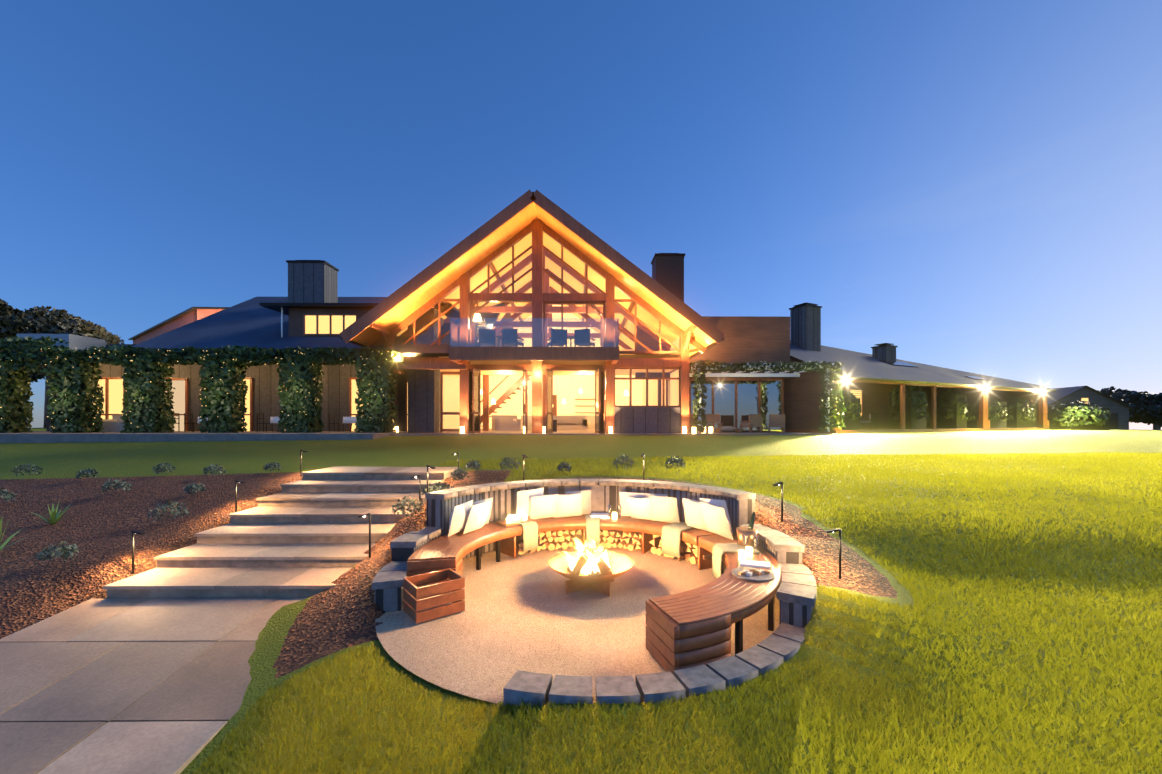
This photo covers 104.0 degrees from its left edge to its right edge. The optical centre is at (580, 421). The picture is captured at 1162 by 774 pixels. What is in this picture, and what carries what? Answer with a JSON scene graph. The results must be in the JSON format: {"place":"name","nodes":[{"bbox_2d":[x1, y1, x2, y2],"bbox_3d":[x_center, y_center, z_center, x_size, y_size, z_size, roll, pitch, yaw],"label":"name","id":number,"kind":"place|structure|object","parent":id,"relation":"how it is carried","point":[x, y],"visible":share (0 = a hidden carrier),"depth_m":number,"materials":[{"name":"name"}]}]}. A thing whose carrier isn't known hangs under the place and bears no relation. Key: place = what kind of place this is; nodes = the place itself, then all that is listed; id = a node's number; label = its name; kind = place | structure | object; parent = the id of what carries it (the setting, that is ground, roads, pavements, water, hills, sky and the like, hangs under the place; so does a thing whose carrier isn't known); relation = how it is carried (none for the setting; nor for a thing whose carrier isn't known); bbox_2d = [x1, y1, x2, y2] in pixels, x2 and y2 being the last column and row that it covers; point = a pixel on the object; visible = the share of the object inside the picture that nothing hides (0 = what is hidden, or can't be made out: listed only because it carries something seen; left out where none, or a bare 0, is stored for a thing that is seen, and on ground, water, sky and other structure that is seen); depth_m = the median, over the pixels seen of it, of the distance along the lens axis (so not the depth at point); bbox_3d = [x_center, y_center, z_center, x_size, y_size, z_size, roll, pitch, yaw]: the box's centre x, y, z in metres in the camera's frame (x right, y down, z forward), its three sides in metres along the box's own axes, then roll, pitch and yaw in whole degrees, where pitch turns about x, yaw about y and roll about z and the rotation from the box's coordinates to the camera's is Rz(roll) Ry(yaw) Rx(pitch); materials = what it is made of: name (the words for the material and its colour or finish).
{"place":"outdoors","nodes":[
{"label":"outdoors","id":0,"kind":"place"},
{"bbox_2d":[29,366,45,381],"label":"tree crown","id":1,"kind":"object","parent":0,"point":[36,376],"depth_m":47.05},
{"bbox_2d":[133,309,223,343],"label":"red barn walls","id":2,"kind":"structure","parent":0,"point":[193,316],"depth_m":43.88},
{"bbox_2d":[128,307,228,339],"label":"roof","id":3,"kind":"structure","parent":2,"relation":"on","point":[179,315],"depth_m":44.47,"materials":[{"name":"grey metal"}]},
{"bbox_2d":[0,431,840,442],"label":"terrace","id":4,"kind":"structure","parent":0,"point":[48,437],"depth_m":17.11,"materials":[{"name":"grey concrete"}]},
{"bbox_2d":[96,415,173,431],"bbox_3d":[-20.348,0.093,20.724,2.600,0.790,1.000,0,0,-1],"label":"outdoor chair","id":5,"kind":"object","parent":4,"relation":"on","point":[114,424],"visible":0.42,"depth_m":20.22,"materials":[{"name":"grey"}]},
{"bbox_2d":[0,352,403,432],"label":"climbing vines","id":6,"kind":"object","parent":4,"relation":"on","point":[400,357],"visible":0.31,"depth_m":18.99,"materials":[{"name":"green plant"}]},
{"bbox_2d":[170,413,356,431],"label":"outdoor chairs","id":7,"kind":"object","parent":4,"relation":"on","point":[351,420],"visible":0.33,"depth_m":20.18,"materials":[{"name":"brown wood"}]},
{"bbox_2d":[0,336,845,432],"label":"ivy leaves","id":8,"kind":"object","parent":4,"relation":"on","point":[21,388],"visible":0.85,"depth_m":18.87,"materials":[{"name":"green plant"}]},
{"bbox_2d":[0,349,381,423],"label":"fairy lights","id":9,"kind":"object","parent":8,"relation":"hanging from","point":[177,361],"visible":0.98,"depth_m":18.65},
{"bbox_2d":[339,190,725,432],"bbox_3d":[-1.947,-4.393,20.763,15.519,9.843,5.075,0,0,-1],"label":"timber frame","id":10,"kind":"object","parent":4,"relation":"on","point":[460,358],"visible":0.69,"depth_m":20.07,"materials":[{"name":"brown wood"}]},
{"bbox_2d":[351,191,714,355],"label":"pavilion roof","id":11,"kind":"structure","parent":4,"relation":"on","point":[454,271],"depth_m":19.38,"materials":[{"name":"brown wood"}]},
{"bbox_2d":[341,337,723,357],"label":"pavilion gutters","id":12,"kind":"object","parent":11,"relation":"attached to","point":[691,356],"visible":0.18,"depth_m":19.66,"materials":[{"name":"metal"}]},
{"bbox_2d":[450,318,618,346],"bbox_3d":[-1.935,-3.682,19.510,6.980,1.180,1.500,0,0,-1],"label":"balcony glass","id":13,"kind":"object","parent":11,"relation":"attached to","point":[455,333],"visible":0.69,"depth_m":18.78,"materials":[{"name":"clear glass"}]},
{"bbox_2d":[394,313,686,432],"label":"light fixtures","id":14,"kind":"object","parent":11,"relation":"attached to","point":[477,317],"visible":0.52,"depth_m":19.81,"materials":[{"name":"white glass"}]},
{"bbox_2d":[401,245,680,353],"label":"window frames","id":15,"kind":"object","parent":11,"relation":"attached to","point":[473,301],"visible":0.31,"depth_m":20.33,"materials":[{"name":"brown wood"}]},
{"bbox_2d":[396,232,677,350],"bbox_3d":[-1.944,-6.047,20.400,13.160,5.990,0.001,0,0,-1],"label":"gable window glass","id":16,"kind":"object","parent":15,"relation":"in","point":[529,309],"depth_m":20.40,"materials":[{"name":"clear glass"}]},
{"bbox_2d":[492,415,594,431],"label":"lounge sofas","id":17,"kind":"object","parent":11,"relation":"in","point":[506,423],"visible":0.6,"depth_m":24.41,"materials":[{"name":"beige fabric"}]},
{"bbox_2d":[443,248,670,430],"bbox_3d":[-2.005,-4.262,26.825,13.354,9.560,12.850,0,0,-1],"label":"interior timber","id":18,"kind":"object","parent":11,"relation":"in","point":[487,410],"visible":0.25,"depth_m":24.62,"materials":[{"name":"brown wood"}]},
{"bbox_2d":[440,367,679,433],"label":"door frames","id":19,"kind":"structure","parent":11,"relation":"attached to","point":[630,379],"depth_m":20.37,"materials":[{"name":"brown wood"}]},
{"bbox_2d":[443,369,678,431],"bbox_3d":[-2.441,-0.952,20.428,13.626,2.960,2.141,0,0,9],"label":"ground floor glass","id":20,"kind":"object","parent":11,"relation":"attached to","point":[476,400],"visible":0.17,"depth_m":20.09,"materials":[{"name":"clear glass"}]},
{"bbox_2d":[651,253,684,301],"bbox_3d":[4.763,-6.267,24.965,1.620,5.670,1.420,0,0,-1],"label":"chimney","id":21,"kind":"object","parent":11,"relation":"attached to","point":[668,271],"depth_m":24.32,"materials":[{"name":"black metal"}]},
{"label":"balcony floor","id":22,"kind":"structure","parent":11,"relation":"on","visible":0},
{"bbox_2d":[476,321,594,346],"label":"balcony chairs","id":23,"kind":"object","parent":22,"relation":"on","point":[576,335],"depth_m":19.33,"materials":[{"name":"fabric"}]},
{"bbox_2d":[692,427,712,433],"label":"lanterns","id":24,"kind":"object","parent":4,"relation":"on","point":[694,430],"visible":0.81,"depth_m":20.40,"materials":[{"name":"white glass"}]},
{"bbox_2d":[690,414,784,432],"bbox_3d":[7.699,0.078,21.865,4.412,0.900,1.945,0,0,-1],"label":"outdoor furniture","id":25,"kind":"object","parent":4,"relation":"on","point":[775,420],"visible":0.94,"depth_m":21.57,"materials":[{"name":"brown wood"}]},
{"bbox_2d":[689,363,836,431],"bbox_3d":[8.045,-1.047,21.646,6.400,3.030,3.600,0,0,-1],"label":"climbing vine","id":26,"kind":"object","parent":4,"relation":"on","point":[752,374],"visible":0.46,"depth_m":22.98,"materials":[{"name":"green plant"}]},
{"bbox_2d":[397,232,678,432],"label":"interior wall","id":27,"kind":"structure","parent":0,"point":[567,385],"depth_m":28.43,"materials":[{"name":"beige paint"}]},
{"bbox_2d":[396,308,680,432],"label":"cladding","id":28,"kind":"structure","parent":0,"point":[423,401],"depth_m":20.70,"materials":[{"name":"wood"}]},
{"bbox_2d":[375,542,779,703],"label":"pit gravel","id":29,"kind":"structure","parent":0,"point":[524,612],"depth_m":4.38,"materials":[{"name":"beige gravel"}]},
{"bbox_2d":[403,568,464,623],"bbox_3d":[-1.531,1.798,4.730,0.500,0.340,0.400,0,0,-39],"label":"wood crate","id":30,"kind":"object","parent":29,"relation":"on","point":[426,596],"visible":1,"depth_m":4.61,"materials":[{"name":"brown wood"}]},
{"bbox_2d":[548,549,633,596],"bbox_3d":[0.119,1.833,5.449,1.030,0.310,1.030,0,0,-1],"label":"fire bowl","id":31,"kind":"object","parent":29,"relation":"on","point":[620,564],"visible":0.73,"depth_m":5.40,"materials":[{"name":"brown metal"}]},
{"bbox_2d":[567,540,611,582],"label":"firewood logs","id":32,"kind":"object","parent":31,"relation":"on","point":[603,567],"visible":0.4,"depth_m":5.30,"materials":[{"name":"brown wood"}]},
{"bbox_2d":[563,537,610,573],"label":"fire flames","id":33,"kind":"object","parent":32,"relation":"on","point":[593,560],"visible":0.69,"depth_m":5.36,"materials":[{"name":"yellow"}]},
{"bbox_2d":[407,515,780,673],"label":"curved benches","id":34,"kind":"object","parent":29,"relation":"on","point":[688,629],"visible":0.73,"depth_m":4.18,"materials":[{"name":"brown wood"}]},
{"bbox_2d":[496,518,534,526],"bbox_3d":[-0.990,1.518,6.892,0.500,0.030,0.300,0,0,-38],"label":"candle tray","id":35,"kind":"object","parent":34,"relation":"on","point":[512,523],"visible":0.64,"depth_m":6.82,"materials":[{"name":"brown wood"}]},
{"bbox_2d":[448,488,732,539],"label":"cushions","id":36,"kind":"object","parent":34,"relation":"on","point":[710,515],"visible":0.98,"depth_m":6.77,"materials":[{"name":"white fabric"}]},
{"bbox_2d":[506,512,752,559],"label":"candles","id":37,"kind":"object","parent":34,"relation":"on","point":[744,554],"visible":1,"depth_m":6.73},
{"bbox_2d":[518,514,759,578],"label":"throw blankets","id":38,"kind":"object","parent":34,"relation":"on","point":[670,540],"visible":0.83,"depth_m":6.50,"materials":[{"name":"beige fabric"}]},
{"bbox_2d":[589,513,770,568],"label":"books","id":39,"kind":"object","parent":34,"relation":"on","point":[751,563],"visible":0.91,"depth_m":4.88,"materials":[{"name":"white paper"}]},
{"bbox_2d":[607,505,759,554],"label":"wine glasses","id":40,"kind":"object","parent":34,"relation":"on","point":[747,538],"visible":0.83,"depth_m":5.32,"materials":[{"name":"clear glass"}]},
{"bbox_2d":[736,512,757,547],"bbox_3d":[2.036,1.326,5.568,0.244,0.424,0.250,0,0,-1],"label":"ice bucket","id":41,"kind":"object","parent":34,"relation":"on","point":[750,530],"visible":0.71,"depth_m":5.50,"materials":[{"name":"silver metal"}]},
{"bbox_2d":[732,567,774,581],"bbox_3d":[1.722,1.513,4.544,0.400,0.050,0.400,0,0,-1],"label":"plate","id":42,"kind":"object","parent":34,"relation":"on","point":[753,574],"visible":1,"depth_m":4.48,"materials":[{"name":"ceramic"}]},
{"bbox_2d":[516,529,711,563],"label":"firewood stacks","id":43,"kind":"object","parent":29,"relation":"on","point":[552,540],"visible":0.52,"depth_m":7.00,"materials":[{"name":"brown wood"}]},
{"bbox_2d":[476,540,774,653],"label":"bench supports","id":44,"kind":"object","parent":29,"relation":"on","point":[739,636],"visible":0.21,"depth_m":4.31,"materials":[{"name":"black metal"}]},
{"bbox_2d":[0,428,1161,773],"bbox_3d":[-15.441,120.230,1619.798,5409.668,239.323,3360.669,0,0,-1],"label":"terrain","id":45,"kind":"structure","parent":0,"point":[96,526],"depth_m":6.57,"materials":[{"name":"green plant"}]},
{"bbox_2d":[0,503,68,550],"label":"spiky plants","id":46,"kind":"object","parent":45,"relation":"on","point":[55,518],"visible":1,"depth_m":7.18,"materials":[{"name":"green plant"}]},
{"bbox_2d":[0,299,124,427],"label":"tree","id":47,"kind":"object","parent":45,"relation":"on","point":[33,320],"depth_m":34.34,"materials":[{"name":"green plant"}]},
{"bbox_2d":[0,598,305,773],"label":"path pavers","id":48,"kind":"object","parent":45,"relation":"on","point":[130,686],"visible":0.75,"depth_m":3.84,"materials":[{"name":"concrete"}]},
{"bbox_2d":[46,308,443,430],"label":"wing walls","id":49,"kind":"structure","parent":45,"relation":"on","point":[334,381],"depth_m":21.97,"materials":[{"name":"brown wood"}]},
{"bbox_2d":[93,316,407,430],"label":"lit windows","id":50,"kind":"structure","parent":49,"relation":"in","point":[116,396],"depth_m":21.89,"materials":[{"name":"yellow glass"}]},
{"bbox_2d":[101,314,407,430],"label":"wing window frames","id":51,"kind":"structure","parent":49,"relation":"in","point":[106,414],"depth_m":21.84,"materials":[{"name":"wood"}]},
{"bbox_2d":[281,308,282,337],"bbox_3d":[-13.901,-4.582,21.106,0.069,1.500,0.080,0,0,-1],"label":"downpipe","id":52,"kind":"object","parent":49,"relation":"attached to","point":[281,322],"visible":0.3,"depth_m":21.07,"materials":[{"name":"grey metal"}]},
{"bbox_2d":[132,297,515,355],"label":"wing roof","id":53,"kind":"structure","parent":49,"relation":"on","point":[254,321],"depth_m":21.26,"materials":[{"name":"metal"}]},
{"bbox_2d":[286,260,338,302],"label":"chimney","id":54,"kind":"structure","parent":53,"relation":"on","point":[312,281],"depth_m":25.08,"materials":[{"name":"grey metal"}]},
{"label":"veranda pergola beams","id":55,"kind":"object","parent":49,"relation":"attached to","visible":0},
{"bbox_3d":[-23.198,-2.982,20.700,6.900,0.300,2.807,0,0,-1],"label":"far left veranda roof","id":56,"kind":"object","parent":55,"relation":"on","visible":0},
{"bbox_2d":[17,334,105,351],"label":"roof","id":57,"kind":"structure","parent":56,"relation":"on","point":[77,342],"depth_m":20.39,"materials":[{"name":"silver metal"}]},
{"bbox_2d":[107,470,455,598],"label":"step risers","id":58,"kind":"object","parent":45,"relation":"on","point":[217,593],"visible":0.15,"depth_m":6.63,"materials":[{"name":"grey concrete"}]},
{"bbox_2d":[103,466,457,589],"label":"step treads","id":59,"kind":"object","parent":58,"relation":"on","point":[254,578],"visible":0.92,"depth_m":6.56,"materials":[{"name":"concrete"}]},
{"bbox_2d":[0,454,685,564],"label":"shrubs","id":60,"kind":"object","parent":45,"relation":"on","point":[68,552],"visible":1,"depth_m":8.34,"materials":[{"name":"green plant"}]},
{"bbox_2d":[131,450,840,578],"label":"path lights","id":61,"kind":"object","parent":45,"relation":"on","point":[524,456],"visible":0.92,"depth_m":6.11,"materials":[{"name":"black metal"}]},
{"bbox_2d":[372,479,816,708],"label":"pit kerb caps","id":62,"kind":"object","parent":45,"relation":"on","point":[779,645],"visible":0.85,"depth_m":3.60,"materials":[{"name":"grey stone"}]},
{"bbox_2d":[635,316,789,405],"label":"connector walls","id":63,"kind":"structure","parent":45,"relation":"on","point":[747,339],"depth_m":23.48,"materials":[{"name":"brown wood"}]},
{"bbox_2d":[666,378,783,430],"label":"connector frames","id":64,"kind":"structure","parent":63,"relation":"in","point":[736,380],"depth_m":23.43,"materials":[{"name":"brown wood"}]},
{"bbox_2d":[668,381,781,431],"bbox_3d":[7.427,-0.827,23.490,6.000,2.710,0.001,0,0,-1],"label":"window glass","id":65,"kind":"object","parent":64,"relation":"in","point":[724,399],"visible":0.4,"depth_m":23.50,"materials":[{"name":"clear glass"}]},
{"bbox_2d":[782,428,1049,433],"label":"veranda floor","id":66,"kind":"structure","parent":45,"relation":"on","point":[875,430],"depth_m":24.11,"materials":[{"name":"beige concrete"}]},
{"bbox_2d":[860,413,930,428],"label":"lounge chairs","id":67,"kind":"object","parent":66,"relation":"on","point":[873,418],"visible":0.29,"depth_m":25.04,"materials":[{"name":"brown wood"}]},
{"bbox_2d":[784,359,1038,429],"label":"wing walls","id":68,"kind":"structure","parent":66,"relation":"on","point":[802,397],"depth_m":26.56,"materials":[{"name":"brown wood"}]},
{"bbox_2d":[850,390,861,415],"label":"lit windows","id":69,"kind":"structure","parent":68,"relation":"in","point":[854,391],"depth_m":27.20,"materials":[{"name":"yellow glass"}]},
{"bbox_2d":[790,344,1055,391],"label":"wing roof","id":70,"kind":"structure","parent":68,"relation":"on","point":[861,366],"depth_m":26.11,"materials":[{"name":"grey metal"}]},
{"bbox_2d":[789,302,821,350],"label":"chimney","id":71,"kind":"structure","parent":70,"relation":"on","point":[805,326],"depth_m":26.42,"materials":[{"name":"grey metal"}]},
{"bbox_2d":[871,343,897,361],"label":"chimney","id":72,"kind":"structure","parent":70,"relation":"on","point":[885,351],"depth_m":28.15,"materials":[{"name":"grey metal"}]},
{"bbox_2d":[879,360,985,379],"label":"wing skylights","id":73,"kind":"object","parent":70,"relation":"on","point":[897,363],"visible":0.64,"depth_m":28.02,"materials":[{"name":"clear glass"}]},
{"bbox_2d":[832,379,1048,429],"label":"veranda posts","id":74,"kind":"object","parent":66,"relation":"on","point":[983,421],"visible":0.58,"depth_m":27.28,"materials":[{"name":"wood"}]},
{"bbox_2d":[840,391,1108,429],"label":"climbing plants","id":75,"kind":"object","parent":45,"relation":"on","point":[955,422],"visible":0.23,"depth_m":27.02,"materials":[{"name":"green plant"}]},
{"bbox_2d":[840,385,1110,426],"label":"hedge leaves","id":76,"kind":"object","parent":45,"relation":"on","point":[855,405],"visible":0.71,"depth_m":28.02,"materials":[{"name":"green plant"}]},
{"bbox_2d":[1049,387,1128,429],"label":"barn walls","id":77,"kind":"structure","parent":45,"relation":"on","point":[1119,417],"depth_m":62.06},
{"bbox_2d":[1048,386,1133,408],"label":"barn roof","id":78,"kind":"structure","parent":77,"relation":"on","point":[1058,394],"depth_m":63.49,"materials":[{"name":"grey metal"}]},
{"bbox_2d":[1097,386,1136,402],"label":"tree","id":79,"kind":"object","parent":45,"relation":"on","point":[1105,391],"depth_m":97.42,"materials":[{"name":"green plant"}]},
{"bbox_2d":[1107,391,1161,429],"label":"tree","id":80,"kind":"object","parent":45,"relation":"on","point":[1117,395],"depth_m":88.55,"materials":[{"name":"green plant"}]},
{"bbox_2d":[1123,392,1161,429],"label":"trees","id":81,"kind":"object","parent":45,"relation":"on","point":[1151,410],"depth_m":83.15,"materials":[{"name":"green plant"}]},
{"bbox_2d":[0,0,1161,429],"label":"sky","id":82,"kind":"structure","parent":0,"point":[972,186],"materials":[{"name":"blue"}]},
{"bbox_2d":[374,483,812,627],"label":"stone wall","id":83,"kind":"structure","parent":0,"point":[439,511],"depth_m":6.28,"materials":[{"name":"grey stone"}]},
{"bbox_2d":[192,451,1161,773],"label":"lawn","id":84,"kind":"structure","parent":0,"point":[1082,469],"depth_m":3.43,"materials":[{"name":"green plant"}]},
{"bbox_2d":[845,389,862,415],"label":"wing shutters","id":85,"kind":"object","parent":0,"point":[859,397],"visible":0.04,"depth_m":27.25,"materials":[{"name":"wood"}]}
]}

